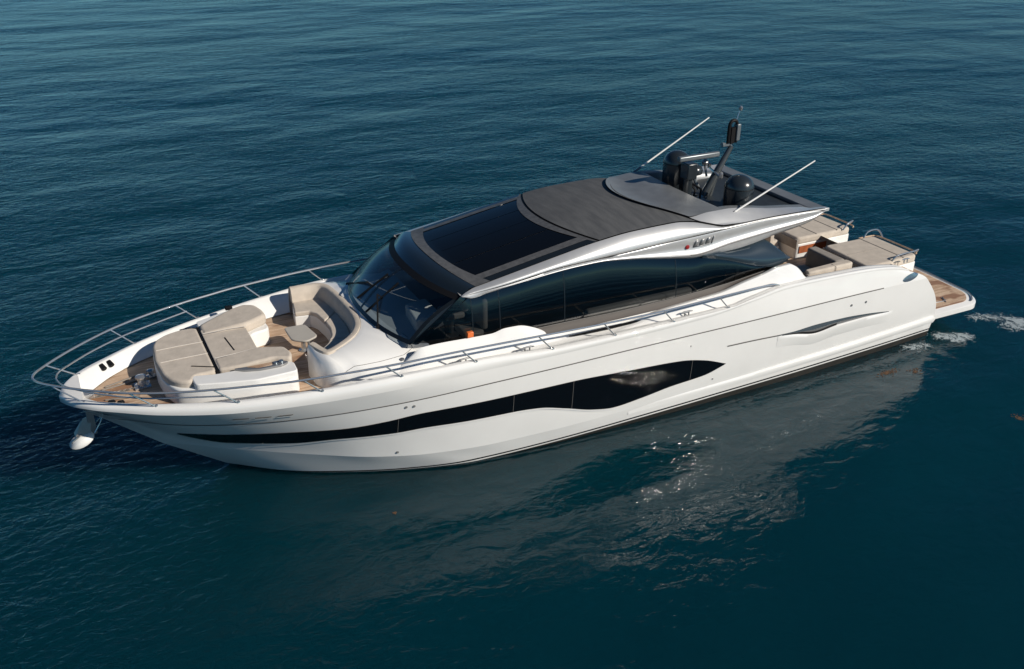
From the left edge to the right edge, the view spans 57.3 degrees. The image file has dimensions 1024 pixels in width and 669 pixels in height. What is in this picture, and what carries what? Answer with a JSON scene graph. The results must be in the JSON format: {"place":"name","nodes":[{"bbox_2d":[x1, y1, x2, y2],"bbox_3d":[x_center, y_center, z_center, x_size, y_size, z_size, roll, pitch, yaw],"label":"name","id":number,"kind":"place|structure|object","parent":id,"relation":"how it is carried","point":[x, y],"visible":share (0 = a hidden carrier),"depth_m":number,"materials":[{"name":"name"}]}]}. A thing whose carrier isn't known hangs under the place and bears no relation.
{"place":"outdoors","nodes":[
{"label":"outdoors","id":0,"kind":"place"},
{"bbox_2d":[0,0,1023,668],"bbox_3d":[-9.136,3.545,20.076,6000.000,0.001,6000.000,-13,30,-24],"label":"water","id":1,"kind":"structure","parent":0,"point":[850,514],"depth_m":26.47,"materials":[{"name":"teal liquid"}]},
{"bbox_2d":[31,106,975,471],"bbox_3d":[1.783,-1.537,23.749,25.354,7.580,5.799,-13,30,-24],"label":"yacht","id":2,"kind":"object","parent":1,"relation":"on","point":[677,282],"visible":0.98,"depth_m":21.57,"materials":[{"name":"white plastic"}]},
{"bbox_2d":[69,412,101,449],"bbox_3d":[-8.837,1.841,19.387,0.362,0.945,0.819,21,34,35],"label":"anchor","id":3,"kind":"object","parent":2,"relation":"hanging from","point":[85,431],"visible":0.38,"depth_m":19.38,"materials":[{"name":"silver metal"}]},
{"bbox_2d":[153,305,299,402],"bbox_3d":[-6.300,0.462,20.159,2.622,0.660,3.634,-13,30,-24],"label":"sunbed","id":4,"kind":"object","parent":2,"relation":"on","point":[223,350],"visible":0.96,"depth_m":19.49,"materials":[{"name":"beige fabric"}]},
{"bbox_2d":[285,325,316,352],"bbox_3d":[-4.707,0.162,21.008,0.567,0.452,0.849,-13,30,-24],"label":"table","id":5,"kind":"object","parent":2,"relation":"on","point":[302,334],"visible":0.94,"depth_m":20.92,"materials":[{"name":"beige metal"}]},
{"bbox_2d":[289,283,360,354],"bbox_3d":[-4.140,-0.137,21.243,1.276,0.776,3.704,-9,28,-18],"label":"sofa","id":6,"kind":"object","parent":2,"relation":"on","point":[329,313],"visible":0.81,"depth_m":21.89,"materials":[{"name":"beige"}]},
{"bbox_2d":[352,235,439,276],"bbox_3d":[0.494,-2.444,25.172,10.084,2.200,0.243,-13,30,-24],"label":"windshield","id":7,"kind":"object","parent":2,"relation":"in","point":[381,260],"depth_m":23.30,"materials":[{"name":"black"}]},
{"bbox_2d":[178,360,725,444],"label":"hull window","id":8,"kind":"structure","parent":2,"relation":"in","point":[603,392],"depth_m":21.07,"materials":[{"name":"black glass"}]},
{"bbox_2d":[411,256,783,344],"bbox_3d":[2.388,-0.762,21.868,10.084,2.200,0.243,-13,30,-24],"label":"side window","id":9,"kind":"structure","parent":2,"relation":"in","point":[601,288],"depth_m":21.24,"materials":[{"name":"black glass"}]},
{"bbox_2d":[774,213,853,258],"bbox_3d":[9.064,-3.026,28.543,2.317,0.693,1.418,-13,30,-24],"label":"sunbed","id":10,"kind":"object","parent":2,"relation":"on","point":[796,242],"visible":0.7,"depth_m":27.96,"materials":[{"name":"beige fabric"}]},
{"bbox_2d":[796,246,851,276],"bbox_3d":[8.011,-1.559,25.210,1.607,1.071,1.432,-13,30,-24],"label":"sofa","id":11,"kind":"object","parent":2,"relation":"on","point":[819,261],"visible":0.37,"depth_m":25.08,"materials":[{"name":"beige fabric"}]},
{"bbox_2d":[823,235,916,270],"bbox_3d":[10.201,-2.116,26.758,2.116,0.693,1.822,-13,30,-24],"label":"sunbed","id":12,"kind":"object","parent":2,"relation":"on","point":[865,251],"visible":0.64,"depth_m":26.44,"materials":[{"name":"beige fabric"}]},
{"bbox_2d":[933,332,972,341],"bbox_3d":[12.812,0.057,27.218,1.420,0.012,1.120,-13,30,-24],"label":"foam","id":13,"kind":"object","parent":1,"relation":"on","point":[953,340],"visible":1,"depth_m":27.20,"materials":[{"name":"white"}]},
{"bbox_2d":[972,316,1023,329],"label":"foam","id":14,"kind":"object","parent":1,"relation":"on","point":[1018,321],"visible":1,"depth_m":28.12,"materials":[{"name":"white"}]},
{"bbox_2d":[765,235,778,247],"bbox_3d":[6.813,-2.768,27.865,2.100,0.820,1.450,-13,30,-24],"label":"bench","id":15,"kind":"object","parent":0,"point":[772,240],"visible":0.09,"depth_m":27.51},
{"bbox_2d":[876,368,899,376],"bbox_3d":[10.146,1.033,25.266,0.885,0.010,0.357,-24,36,-39],"label":"seaweed","id":16,"kind":"object","parent":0,"point":[886,372],"visible":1,"depth_m":25.28,"materials":[{"name":"brown plant"}]}
]}

